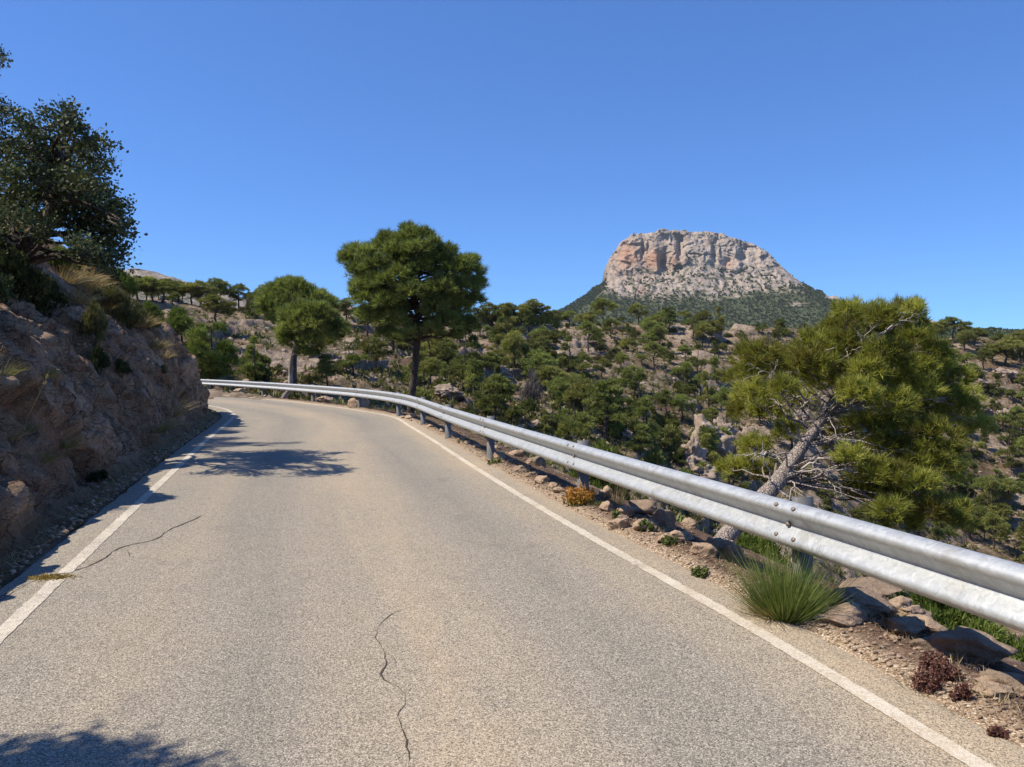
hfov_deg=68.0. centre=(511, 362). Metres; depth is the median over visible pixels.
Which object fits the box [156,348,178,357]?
grass tuft
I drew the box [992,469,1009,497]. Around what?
pine tree
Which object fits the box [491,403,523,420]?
shrub
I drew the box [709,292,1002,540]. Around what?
leaning pine
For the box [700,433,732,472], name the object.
pine tree
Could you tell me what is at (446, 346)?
pine tree
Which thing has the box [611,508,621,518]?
herb plant
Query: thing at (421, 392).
shrub
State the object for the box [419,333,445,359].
pine tree
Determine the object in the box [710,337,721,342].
shrub
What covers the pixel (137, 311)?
bush
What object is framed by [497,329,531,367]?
pine tree
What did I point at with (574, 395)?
pine tree
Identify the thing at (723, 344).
shrub
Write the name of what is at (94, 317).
bush
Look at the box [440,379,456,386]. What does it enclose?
shrub
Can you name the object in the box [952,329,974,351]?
pine tree
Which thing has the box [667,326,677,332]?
shrub
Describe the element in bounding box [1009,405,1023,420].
pine tree
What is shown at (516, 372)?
stone wall
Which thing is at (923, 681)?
red succulent
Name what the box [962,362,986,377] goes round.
pine tree
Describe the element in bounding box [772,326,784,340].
pine tree
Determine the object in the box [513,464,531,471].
rock
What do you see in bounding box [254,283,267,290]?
pine tree
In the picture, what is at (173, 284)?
pine tree
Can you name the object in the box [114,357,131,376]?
bush
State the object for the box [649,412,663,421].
shrub
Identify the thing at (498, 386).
pine tree
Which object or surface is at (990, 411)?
rock outcrop
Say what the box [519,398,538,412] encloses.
shrub
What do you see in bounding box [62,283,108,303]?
grass tuft
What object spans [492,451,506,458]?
rock
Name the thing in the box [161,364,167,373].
bush
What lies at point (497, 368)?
pine tree
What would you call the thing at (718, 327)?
pine tree
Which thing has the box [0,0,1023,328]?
sky
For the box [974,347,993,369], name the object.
pine tree
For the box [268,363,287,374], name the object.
shrub
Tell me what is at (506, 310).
pine tree
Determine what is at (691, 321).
pine tree
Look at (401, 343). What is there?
pine tree
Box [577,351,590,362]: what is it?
pine tree
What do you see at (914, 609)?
rock
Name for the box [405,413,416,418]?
rock
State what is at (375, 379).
loose stones
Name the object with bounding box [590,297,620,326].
pine tree
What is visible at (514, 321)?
pine tree
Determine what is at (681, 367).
pine tree
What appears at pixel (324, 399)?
rock
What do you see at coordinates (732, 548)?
rock
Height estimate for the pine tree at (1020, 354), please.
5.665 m
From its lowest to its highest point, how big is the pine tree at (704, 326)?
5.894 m
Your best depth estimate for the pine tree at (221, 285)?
103.90 m
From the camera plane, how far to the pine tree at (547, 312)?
138.07 m
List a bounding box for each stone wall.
[307,352,341,358]
[334,359,388,370]
[482,368,521,379]
[716,351,733,354]
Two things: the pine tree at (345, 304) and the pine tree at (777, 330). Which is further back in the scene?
the pine tree at (777, 330)
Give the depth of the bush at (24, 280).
11.58 m
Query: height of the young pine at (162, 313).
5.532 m
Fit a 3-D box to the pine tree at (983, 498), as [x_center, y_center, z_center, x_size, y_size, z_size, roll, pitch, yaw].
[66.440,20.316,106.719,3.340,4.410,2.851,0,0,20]
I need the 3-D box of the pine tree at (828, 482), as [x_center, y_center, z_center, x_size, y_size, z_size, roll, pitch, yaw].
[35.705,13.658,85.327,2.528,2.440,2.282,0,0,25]
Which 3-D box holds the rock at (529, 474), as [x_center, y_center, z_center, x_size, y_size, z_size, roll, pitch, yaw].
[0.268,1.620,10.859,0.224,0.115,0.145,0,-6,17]
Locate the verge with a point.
(1008, 664)
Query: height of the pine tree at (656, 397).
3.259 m
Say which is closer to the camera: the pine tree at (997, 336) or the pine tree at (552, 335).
the pine tree at (552, 335)
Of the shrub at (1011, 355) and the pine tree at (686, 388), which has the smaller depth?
the pine tree at (686, 388)
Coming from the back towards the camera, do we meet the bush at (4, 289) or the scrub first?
the scrub
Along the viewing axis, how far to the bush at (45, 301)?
13.36 m
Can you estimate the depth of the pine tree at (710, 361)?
120.81 m
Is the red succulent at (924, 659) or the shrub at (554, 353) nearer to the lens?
the red succulent at (924, 659)
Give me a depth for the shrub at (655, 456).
62.87 m
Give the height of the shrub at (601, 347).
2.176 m
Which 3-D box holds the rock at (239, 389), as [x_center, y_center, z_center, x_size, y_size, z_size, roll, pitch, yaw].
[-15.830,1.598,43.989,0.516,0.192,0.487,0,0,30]
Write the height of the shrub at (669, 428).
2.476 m
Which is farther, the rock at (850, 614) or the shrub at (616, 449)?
the shrub at (616, 449)
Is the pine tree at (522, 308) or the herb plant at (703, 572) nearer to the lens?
the herb plant at (703, 572)
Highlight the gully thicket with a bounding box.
[212,388,813,575]
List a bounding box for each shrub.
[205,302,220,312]
[238,349,271,366]
[244,298,261,314]
[245,363,272,381]
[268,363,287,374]
[307,361,344,374]
[359,354,369,359]
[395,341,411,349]
[401,370,427,382]
[403,386,431,400]
[411,354,424,361]
[440,354,453,364]
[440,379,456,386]
[461,403,478,414]
[477,313,494,323]
[487,314,500,324]
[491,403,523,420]
[504,313,521,322]
[505,362,518,367]
[516,365,547,408]
[517,326,525,333]
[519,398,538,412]
[520,338,533,347]
[527,314,539,322]
[535,311,552,325]
[535,414,557,426]
[548,350,558,358]
[578,429,590,438]
[579,372,593,378]
[592,354,602,359]
[594,342,608,351]
[603,349,614,359]
[607,420,630,437]
[612,445,619,454]
[618,376,632,386]
[627,327,640,336]
[643,446,666,465]
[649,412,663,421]
[657,412,679,426]
[662,423,683,442]
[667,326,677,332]
[672,380,687,387]
[679,466,694,474]
[693,343,702,348]
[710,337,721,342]
[716,342,727,348]
[735,330,747,337]
[764,334,770,342]
[779,327,792,335]
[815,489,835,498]
[834,459,847,467]
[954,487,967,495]
[970,449,985,455]
[990,404,1005,410]
[1003,433,1017,442]
[1008,351,1017,359]
[1014,460,1023,466]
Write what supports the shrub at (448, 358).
on the ground at (250, 323)
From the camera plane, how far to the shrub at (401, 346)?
94.52 m
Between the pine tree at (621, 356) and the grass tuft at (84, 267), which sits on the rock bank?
the grass tuft at (84, 267)
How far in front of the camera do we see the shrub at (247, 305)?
92.62 m
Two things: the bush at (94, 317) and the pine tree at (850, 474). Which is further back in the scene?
the pine tree at (850, 474)
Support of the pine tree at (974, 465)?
on the ground at (250, 323)
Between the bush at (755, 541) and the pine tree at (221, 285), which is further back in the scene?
the pine tree at (221, 285)
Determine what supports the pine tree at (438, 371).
on the ground at (250, 323)
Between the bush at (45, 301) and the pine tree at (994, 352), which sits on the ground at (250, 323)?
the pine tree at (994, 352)
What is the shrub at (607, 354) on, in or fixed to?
on the ground at (250, 323)
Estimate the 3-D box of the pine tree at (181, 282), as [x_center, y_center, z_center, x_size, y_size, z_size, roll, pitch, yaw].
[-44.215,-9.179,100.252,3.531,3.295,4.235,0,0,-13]
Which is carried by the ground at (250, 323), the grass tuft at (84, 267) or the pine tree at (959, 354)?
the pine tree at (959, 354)
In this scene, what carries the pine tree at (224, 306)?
on the ground at (250, 323)
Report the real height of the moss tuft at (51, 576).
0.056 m
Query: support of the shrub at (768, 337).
on the ground at (250, 323)
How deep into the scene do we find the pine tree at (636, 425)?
68.60 m
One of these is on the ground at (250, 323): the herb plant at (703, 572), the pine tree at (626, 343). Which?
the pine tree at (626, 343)
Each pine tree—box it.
[132,274,143,298]
[133,276,171,301]
[139,275,158,300]
[142,277,181,303]
[165,291,180,303]
[168,280,186,301]
[177,282,202,304]
[177,287,188,301]
[185,279,217,306]
[190,287,208,299]
[197,293,238,322]
[203,277,232,295]
[225,283,249,307]
[235,334,269,377]
[241,291,253,298]
[245,301,257,316]
[246,290,259,300]
[251,272,340,391]
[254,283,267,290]
[268,297,353,397]
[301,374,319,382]
[316,354,338,385]
[332,348,363,374]
[334,219,490,413]
[336,297,356,320]
[353,327,359,343]
[355,302,369,336]
[358,337,393,368]
[371,310,399,351]
[394,326,420,351]
[403,361,411,380]
[418,357,441,384]
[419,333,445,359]
[430,336,457,361]
[432,362,453,390]
[433,359,447,377]
[442,351,484,391]
[448,324,492,370]
[462,358,485,402]
[469,372,516,419]
[472,308,485,319]
[473,378,497,412]
[474,324,489,334]
[479,302,501,325]
[479,351,501,369]
[481,346,512,365]
[486,334,503,356]
[486,364,500,380]
[487,309,507,337]
[488,306,516,341]
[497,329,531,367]
[501,302,522,329]
[506,401,526,417]
[510,302,517,313]
[511,303,534,324]
[516,343,535,376]
[517,348,559,375]
[520,310,536,335]
[524,299,548,315]
[527,326,548,335]
[528,329,564,351]
[528,336,556,351]
[530,303,553,325]
[534,363,571,397]
[534,409,555,433]
[537,345,554,376]
[544,364,583,390]
[545,376,570,409]
[548,400,583,434]
[549,309,566,328]
[551,315,561,331]
[551,334,580,371]
[554,402,597,437]
[561,309,576,326]
[561,322,569,338]
[561,378,599,411]
[572,310,596,335]
[575,320,601,351]
[575,362,592,372]
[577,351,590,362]
[580,390,595,409]
[581,378,632,440]
[584,402,601,417]
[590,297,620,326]
[592,358,612,377]
[595,329,605,343]
[597,415,610,425]
[599,385,624,417]
[601,317,622,338]
[607,411,626,425]
[611,339,620,353]
[614,351,629,363]
[616,366,623,372]
[616,410,639,427]
[617,315,625,320]
[618,322,638,350]
[619,364,648,393]
[623,429,654,456]
[624,371,655,415]
[627,302,649,322]
[627,396,665,439]
[635,353,648,365]
[637,332,658,348]
[638,317,657,333]
[642,341,667,367]
[644,385,665,405]
[648,322,669,343]
[648,405,661,428]
[651,314,664,323]
[652,309,675,320]
[659,388,674,412]
[659,433,681,451]
[661,306,678,334]
[664,341,677,360]
[665,444,687,455]
[669,356,693,382]
[669,393,697,419]
[669,434,686,463]
[675,310,691,319]
[675,367,698,394]
[676,344,693,356]
[680,316,704,338]
[684,350,707,373]
[688,413,732,436]
[690,372,709,395]
[691,321,714,346]
[692,310,712,321]
[692,411,713,423]
[696,460,709,472]
[697,370,721,407]
[697,425,723,454]
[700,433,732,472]
[703,406,718,415]
[707,320,723,338]
[707,356,719,372]
[709,341,720,354]
[709,357,721,383]
[710,385,741,422]
[713,306,728,325]
[731,467,751,490]
[749,390,776,425]
[753,322,768,334]
[764,446,777,461]
[768,413,806,448]
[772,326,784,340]
[773,317,785,327]
[775,407,794,427]
[820,436,836,466]
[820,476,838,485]
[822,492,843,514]
[839,456,859,485]
[848,505,895,526]
[922,321,945,331]
[927,520,961,540]
[936,316,972,343]
[937,320,949,337]
[939,472,974,493]
[950,347,961,357]
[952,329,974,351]
[957,352,976,363]
[957,452,972,473]
[957,515,981,539]
[961,433,987,456]
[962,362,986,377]
[962,492,990,516]
[966,462,978,481]
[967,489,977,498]
[969,327,989,347]
[973,474,1010,502]
[973,479,1014,519]
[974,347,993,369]
[974,492,998,509]
[976,520,991,541]
[979,432,988,448]
[979,511,1011,550]
[980,405,992,422]
[981,342,1006,364]
[984,337,1023,364]
[985,372,1003,396]
[987,391,1000,406]
[989,405,1015,431]
[990,333,1007,342]
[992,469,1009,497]
[992,477,1023,502]
[993,441,1023,461]
[996,329,1023,362]
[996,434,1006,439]
[1002,445,1020,468]
[1004,389,1017,403]
[1005,419,1023,436]
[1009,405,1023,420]
[1012,366,1023,383]
[1012,420,1023,448]
[1013,540,1023,550]
[1014,348,1023,360]
[1014,391,1023,401]
[1015,521,1023,540]
[1016,410,1023,419]
[1017,466,1023,481]
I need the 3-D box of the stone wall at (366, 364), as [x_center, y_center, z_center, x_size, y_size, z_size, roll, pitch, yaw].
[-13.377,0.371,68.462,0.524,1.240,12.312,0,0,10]
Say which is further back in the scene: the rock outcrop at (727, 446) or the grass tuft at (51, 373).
the rock outcrop at (727, 446)
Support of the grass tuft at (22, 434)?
on the rock bank
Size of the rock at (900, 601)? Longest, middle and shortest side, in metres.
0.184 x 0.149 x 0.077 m
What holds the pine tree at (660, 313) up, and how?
on the ground at (250, 323)
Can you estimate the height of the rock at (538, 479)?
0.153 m
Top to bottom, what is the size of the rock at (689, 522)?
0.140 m
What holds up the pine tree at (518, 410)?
on the ground at (250, 323)
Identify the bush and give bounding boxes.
[0,237,14,249]
[0,244,52,306]
[0,272,14,301]
[26,267,68,314]
[41,245,79,271]
[73,243,102,269]
[80,264,110,278]
[80,296,109,346]
[85,469,108,481]
[89,344,110,375]
[93,281,134,306]
[104,266,123,287]
[109,295,147,328]
[114,266,139,296]
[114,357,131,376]
[141,299,164,330]
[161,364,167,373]
[565,436,631,500]
[708,532,867,626]
[735,531,791,567]
[887,590,909,600]
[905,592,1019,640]
[959,617,1023,662]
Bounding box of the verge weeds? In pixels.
[321,402,1022,717]
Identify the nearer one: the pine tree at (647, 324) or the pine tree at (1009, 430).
the pine tree at (1009, 430)
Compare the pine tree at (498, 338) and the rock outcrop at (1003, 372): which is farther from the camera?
the rock outcrop at (1003, 372)
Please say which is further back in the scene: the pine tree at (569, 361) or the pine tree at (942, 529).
the pine tree at (569, 361)
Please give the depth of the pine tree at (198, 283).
98.21 m
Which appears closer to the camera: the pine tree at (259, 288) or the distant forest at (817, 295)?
the pine tree at (259, 288)
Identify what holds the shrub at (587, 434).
on the ground at (250, 323)
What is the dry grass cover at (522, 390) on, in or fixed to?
on the ground at (250, 323)
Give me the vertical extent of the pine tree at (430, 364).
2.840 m
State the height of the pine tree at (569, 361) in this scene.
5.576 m
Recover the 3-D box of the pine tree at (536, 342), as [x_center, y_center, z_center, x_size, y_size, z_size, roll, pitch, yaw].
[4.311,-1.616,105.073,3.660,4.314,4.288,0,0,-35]
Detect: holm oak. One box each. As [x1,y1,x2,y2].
[0,44,31,135]
[0,94,147,300]
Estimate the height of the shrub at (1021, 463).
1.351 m
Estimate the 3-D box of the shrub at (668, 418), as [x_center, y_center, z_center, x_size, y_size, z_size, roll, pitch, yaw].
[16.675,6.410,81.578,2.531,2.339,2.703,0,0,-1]
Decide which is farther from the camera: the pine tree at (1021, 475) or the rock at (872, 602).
the pine tree at (1021, 475)
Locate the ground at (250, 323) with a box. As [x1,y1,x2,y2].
[0,297,1023,641]
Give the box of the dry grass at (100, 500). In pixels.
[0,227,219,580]
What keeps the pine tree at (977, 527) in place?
on the ground at (250, 323)
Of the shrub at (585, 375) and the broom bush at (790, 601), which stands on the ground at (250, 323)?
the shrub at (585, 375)
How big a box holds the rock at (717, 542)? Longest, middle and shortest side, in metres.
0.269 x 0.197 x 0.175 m
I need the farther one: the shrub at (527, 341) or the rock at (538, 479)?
the shrub at (527, 341)
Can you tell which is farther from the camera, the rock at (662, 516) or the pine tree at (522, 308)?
the pine tree at (522, 308)
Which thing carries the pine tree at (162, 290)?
on the ground at (250, 323)
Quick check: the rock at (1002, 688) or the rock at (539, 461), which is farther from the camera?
the rock at (539, 461)
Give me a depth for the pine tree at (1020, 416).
138.27 m
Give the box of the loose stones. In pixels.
[206,314,1022,578]
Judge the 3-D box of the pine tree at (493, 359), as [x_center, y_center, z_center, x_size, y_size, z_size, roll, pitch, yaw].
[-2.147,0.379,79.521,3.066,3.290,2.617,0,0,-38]
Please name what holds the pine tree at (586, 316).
on the ground at (250, 323)
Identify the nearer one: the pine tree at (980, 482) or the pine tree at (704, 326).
the pine tree at (980, 482)
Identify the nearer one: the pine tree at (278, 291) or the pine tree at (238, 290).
the pine tree at (278, 291)
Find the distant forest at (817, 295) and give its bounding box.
[549,229,957,330]
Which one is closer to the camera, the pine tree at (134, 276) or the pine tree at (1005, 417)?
the pine tree at (134, 276)
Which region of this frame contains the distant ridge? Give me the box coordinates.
[61,245,245,308]
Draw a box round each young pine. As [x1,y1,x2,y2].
[154,309,179,337]
[159,305,213,348]
[181,320,240,388]
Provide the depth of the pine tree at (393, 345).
87.49 m
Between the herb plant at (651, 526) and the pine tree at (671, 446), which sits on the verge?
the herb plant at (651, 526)
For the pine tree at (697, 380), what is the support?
on the ground at (250, 323)
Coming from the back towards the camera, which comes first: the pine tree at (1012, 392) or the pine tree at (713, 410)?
the pine tree at (1012, 392)
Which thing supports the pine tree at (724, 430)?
on the ground at (250, 323)
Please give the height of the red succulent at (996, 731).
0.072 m
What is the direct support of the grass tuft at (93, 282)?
on the rock bank
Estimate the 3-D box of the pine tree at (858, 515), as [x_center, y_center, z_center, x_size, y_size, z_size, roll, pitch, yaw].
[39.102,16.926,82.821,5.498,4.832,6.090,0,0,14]
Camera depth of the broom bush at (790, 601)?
4.88 m
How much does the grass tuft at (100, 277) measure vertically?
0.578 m
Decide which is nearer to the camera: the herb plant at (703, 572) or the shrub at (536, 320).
the herb plant at (703, 572)
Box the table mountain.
[544,229,959,334]
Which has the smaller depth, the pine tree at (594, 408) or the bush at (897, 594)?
the bush at (897, 594)
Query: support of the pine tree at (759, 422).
on the ground at (250, 323)
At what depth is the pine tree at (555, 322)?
139.92 m
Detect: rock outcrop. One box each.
[433,383,463,399]
[492,365,514,379]
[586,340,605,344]
[592,434,608,439]
[620,428,632,440]
[672,435,708,466]
[683,462,726,482]
[690,414,735,461]
[713,417,738,443]
[738,425,761,452]
[794,402,809,427]
[971,379,994,388]
[971,408,996,415]
[992,367,1018,379]
[994,408,1018,421]
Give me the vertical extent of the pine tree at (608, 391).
6.117 m
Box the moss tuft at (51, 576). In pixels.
[21,573,82,581]
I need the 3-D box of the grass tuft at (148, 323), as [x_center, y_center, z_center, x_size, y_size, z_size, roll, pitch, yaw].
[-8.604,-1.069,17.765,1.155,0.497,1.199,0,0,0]
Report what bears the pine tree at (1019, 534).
on the ground at (250, 323)
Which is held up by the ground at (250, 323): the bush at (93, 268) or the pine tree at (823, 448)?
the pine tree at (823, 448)
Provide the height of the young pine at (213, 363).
4.656 m
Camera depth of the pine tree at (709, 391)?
99.87 m
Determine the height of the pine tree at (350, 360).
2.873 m
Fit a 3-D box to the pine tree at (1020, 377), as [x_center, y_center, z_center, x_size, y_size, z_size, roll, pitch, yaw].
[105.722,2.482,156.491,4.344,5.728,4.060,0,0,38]
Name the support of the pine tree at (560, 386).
on the ground at (250, 323)
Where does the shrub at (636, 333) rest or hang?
on the ground at (250, 323)
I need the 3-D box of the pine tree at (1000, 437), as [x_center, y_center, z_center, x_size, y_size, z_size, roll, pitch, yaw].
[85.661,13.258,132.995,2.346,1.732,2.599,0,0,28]
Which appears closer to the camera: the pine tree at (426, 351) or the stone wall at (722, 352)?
the pine tree at (426, 351)
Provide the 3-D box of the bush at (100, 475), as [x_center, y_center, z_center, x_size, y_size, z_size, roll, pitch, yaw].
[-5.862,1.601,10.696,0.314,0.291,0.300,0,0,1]
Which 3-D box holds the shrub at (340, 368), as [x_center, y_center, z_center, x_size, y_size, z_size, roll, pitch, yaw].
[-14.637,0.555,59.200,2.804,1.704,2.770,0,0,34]
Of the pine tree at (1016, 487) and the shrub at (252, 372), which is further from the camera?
the pine tree at (1016, 487)
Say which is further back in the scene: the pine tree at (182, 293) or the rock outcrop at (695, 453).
the pine tree at (182, 293)
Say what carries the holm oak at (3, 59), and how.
on the rock bank
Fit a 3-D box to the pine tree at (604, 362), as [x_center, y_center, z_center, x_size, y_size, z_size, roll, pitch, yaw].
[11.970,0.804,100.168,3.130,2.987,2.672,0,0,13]
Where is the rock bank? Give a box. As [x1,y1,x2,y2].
[0,223,216,582]
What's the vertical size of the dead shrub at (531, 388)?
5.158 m
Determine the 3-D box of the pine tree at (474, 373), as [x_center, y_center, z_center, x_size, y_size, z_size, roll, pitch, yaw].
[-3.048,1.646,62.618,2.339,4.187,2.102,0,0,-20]
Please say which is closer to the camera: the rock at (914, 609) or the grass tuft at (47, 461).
the rock at (914, 609)
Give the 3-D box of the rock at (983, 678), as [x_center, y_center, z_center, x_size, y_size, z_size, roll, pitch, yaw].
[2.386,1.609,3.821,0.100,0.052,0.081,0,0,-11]
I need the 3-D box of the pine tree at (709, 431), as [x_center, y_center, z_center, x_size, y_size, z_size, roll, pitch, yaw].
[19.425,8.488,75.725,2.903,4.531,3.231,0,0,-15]
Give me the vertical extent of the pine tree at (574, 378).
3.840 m
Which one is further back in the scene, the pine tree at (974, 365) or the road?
the pine tree at (974, 365)
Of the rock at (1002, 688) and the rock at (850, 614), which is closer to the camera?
the rock at (1002, 688)
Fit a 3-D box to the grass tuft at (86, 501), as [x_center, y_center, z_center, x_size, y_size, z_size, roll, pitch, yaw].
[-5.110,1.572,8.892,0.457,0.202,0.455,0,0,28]
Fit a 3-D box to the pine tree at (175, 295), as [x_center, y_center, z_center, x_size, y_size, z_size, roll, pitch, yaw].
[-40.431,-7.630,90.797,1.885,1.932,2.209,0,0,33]
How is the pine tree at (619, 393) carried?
on the ground at (250, 323)
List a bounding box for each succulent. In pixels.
[562,482,594,506]
[910,664,942,694]
[919,648,948,669]
[928,659,962,683]
[945,681,974,701]
[986,724,1009,737]
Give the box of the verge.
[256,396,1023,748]
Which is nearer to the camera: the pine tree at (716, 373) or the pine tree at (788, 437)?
the pine tree at (788, 437)
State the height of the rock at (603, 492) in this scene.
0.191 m
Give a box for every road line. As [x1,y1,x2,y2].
[0,405,235,643]
[225,395,994,766]
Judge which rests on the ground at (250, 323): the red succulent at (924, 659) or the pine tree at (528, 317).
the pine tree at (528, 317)
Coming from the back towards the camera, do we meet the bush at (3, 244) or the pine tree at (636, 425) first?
the pine tree at (636, 425)
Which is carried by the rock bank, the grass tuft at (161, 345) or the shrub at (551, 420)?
the grass tuft at (161, 345)
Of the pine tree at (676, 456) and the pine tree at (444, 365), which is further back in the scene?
the pine tree at (676, 456)
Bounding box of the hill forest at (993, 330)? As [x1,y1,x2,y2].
[935,326,1023,338]
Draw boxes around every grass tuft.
[0,357,34,374]
[4,419,36,439]
[18,420,42,431]
[21,442,70,463]
[36,363,67,377]
[53,262,96,284]
[60,434,82,448]
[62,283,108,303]
[66,265,90,271]
[68,494,93,504]
[73,268,121,288]
[76,267,114,281]
[76,275,124,295]
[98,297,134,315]
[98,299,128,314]
[128,308,165,326]
[143,416,176,432]
[147,334,175,348]
[154,383,202,417]
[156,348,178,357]
[157,412,190,429]
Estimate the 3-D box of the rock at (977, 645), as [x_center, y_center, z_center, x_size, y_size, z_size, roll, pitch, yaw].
[2.518,1.633,4.306,0.561,0.282,0.342,0,1,19]
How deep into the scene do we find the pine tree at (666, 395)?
86.91 m
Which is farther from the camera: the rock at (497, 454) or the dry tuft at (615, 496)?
the rock at (497, 454)
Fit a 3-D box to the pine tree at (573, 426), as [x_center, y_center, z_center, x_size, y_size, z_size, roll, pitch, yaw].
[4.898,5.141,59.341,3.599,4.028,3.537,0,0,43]
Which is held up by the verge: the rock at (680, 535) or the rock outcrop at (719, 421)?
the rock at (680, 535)
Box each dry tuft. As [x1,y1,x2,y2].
[605,483,631,504]
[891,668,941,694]
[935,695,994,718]
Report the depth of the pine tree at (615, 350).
118.97 m
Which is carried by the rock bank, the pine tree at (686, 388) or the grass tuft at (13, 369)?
the grass tuft at (13, 369)
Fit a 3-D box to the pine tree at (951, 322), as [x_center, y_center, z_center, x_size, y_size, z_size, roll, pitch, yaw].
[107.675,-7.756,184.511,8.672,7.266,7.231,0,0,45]
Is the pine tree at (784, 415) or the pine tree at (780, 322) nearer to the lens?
the pine tree at (784, 415)
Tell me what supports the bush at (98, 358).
on the rock bank
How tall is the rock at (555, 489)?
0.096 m
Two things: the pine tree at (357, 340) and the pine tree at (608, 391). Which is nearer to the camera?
the pine tree at (608, 391)
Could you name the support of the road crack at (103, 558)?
on the road
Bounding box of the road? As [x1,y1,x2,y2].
[0,395,1023,766]
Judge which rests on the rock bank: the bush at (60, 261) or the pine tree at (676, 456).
the bush at (60, 261)
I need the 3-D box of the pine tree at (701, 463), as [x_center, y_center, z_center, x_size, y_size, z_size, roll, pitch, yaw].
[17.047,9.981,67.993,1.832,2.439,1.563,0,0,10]
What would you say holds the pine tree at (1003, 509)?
on the ground at (250, 323)
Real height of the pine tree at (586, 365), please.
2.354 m
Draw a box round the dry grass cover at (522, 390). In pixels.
[192,308,1023,631]
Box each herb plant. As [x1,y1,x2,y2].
[487,457,501,464]
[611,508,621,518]
[638,517,654,531]
[660,533,676,546]
[689,565,708,578]
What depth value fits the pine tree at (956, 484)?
109.49 m
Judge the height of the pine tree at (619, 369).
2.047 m
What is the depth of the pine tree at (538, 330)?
116.01 m
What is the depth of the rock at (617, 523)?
7.51 m
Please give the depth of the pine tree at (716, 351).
137.11 m
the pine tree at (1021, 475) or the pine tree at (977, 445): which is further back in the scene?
the pine tree at (977, 445)
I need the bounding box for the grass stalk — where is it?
[23,371,48,431]
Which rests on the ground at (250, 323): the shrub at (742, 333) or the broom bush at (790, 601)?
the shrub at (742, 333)
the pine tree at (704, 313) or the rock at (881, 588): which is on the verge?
the rock at (881, 588)
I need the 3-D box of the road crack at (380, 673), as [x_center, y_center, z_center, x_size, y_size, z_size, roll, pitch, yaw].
[-0.628,1.647,4.021,0.255,0.001,2.268,0,0,-7]
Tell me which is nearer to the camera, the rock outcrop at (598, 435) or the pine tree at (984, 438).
the rock outcrop at (598, 435)
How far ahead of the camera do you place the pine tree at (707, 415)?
84.76 m
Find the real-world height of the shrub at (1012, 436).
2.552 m
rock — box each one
[233,388,244,390]
[316,396,333,402]
[347,398,369,407]
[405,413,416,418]
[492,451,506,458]
[509,450,524,456]
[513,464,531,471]
[523,472,537,476]
[525,456,545,467]
[534,475,549,483]
[547,482,556,486]
[552,487,564,492]
[598,485,611,497]
[599,501,613,511]
[608,518,630,530]
[616,505,635,516]
[617,514,628,518]
[628,499,656,514]
[632,518,658,529]
[650,508,676,528]
[656,530,684,542]
[681,517,696,529]
[682,530,693,540]
[690,542,717,557]
[704,537,735,551]
[724,543,744,559]
[813,601,867,627]
[827,586,897,617]
[839,576,902,595]
[883,616,925,637]
[889,595,912,607]
[889,635,901,639]
[895,605,932,618]
[907,614,949,632]
[907,626,1019,664]
[971,682,1016,697]
[974,675,994,683]
[979,669,1023,698]
[979,699,989,705]
[1003,716,1010,720]
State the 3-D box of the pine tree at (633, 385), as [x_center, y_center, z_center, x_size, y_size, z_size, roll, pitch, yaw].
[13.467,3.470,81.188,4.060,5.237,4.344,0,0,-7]
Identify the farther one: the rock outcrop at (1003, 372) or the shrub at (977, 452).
the rock outcrop at (1003, 372)
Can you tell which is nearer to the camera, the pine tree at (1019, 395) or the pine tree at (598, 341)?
the pine tree at (598, 341)
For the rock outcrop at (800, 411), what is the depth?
100.39 m
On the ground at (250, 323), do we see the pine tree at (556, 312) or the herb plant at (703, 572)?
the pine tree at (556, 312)
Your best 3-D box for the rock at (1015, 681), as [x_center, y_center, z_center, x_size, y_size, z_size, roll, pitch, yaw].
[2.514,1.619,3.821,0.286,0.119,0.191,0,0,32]
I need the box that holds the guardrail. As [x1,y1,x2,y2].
[200,379,1023,632]
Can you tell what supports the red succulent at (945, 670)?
on the verge
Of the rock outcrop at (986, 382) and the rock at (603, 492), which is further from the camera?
the rock outcrop at (986, 382)
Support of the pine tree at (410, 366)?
on the ground at (250, 323)
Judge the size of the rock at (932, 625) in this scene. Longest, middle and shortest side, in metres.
0.273 x 0.190 x 0.115 m
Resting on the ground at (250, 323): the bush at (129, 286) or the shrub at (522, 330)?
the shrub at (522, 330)
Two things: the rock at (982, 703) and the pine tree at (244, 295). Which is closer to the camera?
the rock at (982, 703)
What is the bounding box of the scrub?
[194,304,1023,621]
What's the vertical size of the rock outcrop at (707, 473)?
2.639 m
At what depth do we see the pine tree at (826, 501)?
76.42 m
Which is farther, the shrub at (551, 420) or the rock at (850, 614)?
the shrub at (551, 420)
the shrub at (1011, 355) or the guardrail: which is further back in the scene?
the shrub at (1011, 355)
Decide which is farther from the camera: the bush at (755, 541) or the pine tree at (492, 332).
the pine tree at (492, 332)
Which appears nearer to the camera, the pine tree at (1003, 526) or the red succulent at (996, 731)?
the red succulent at (996, 731)
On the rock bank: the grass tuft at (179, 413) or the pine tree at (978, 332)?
the grass tuft at (179, 413)
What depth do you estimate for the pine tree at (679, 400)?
86.73 m
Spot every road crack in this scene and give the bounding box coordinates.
[0,515,201,597]
[375,611,409,764]

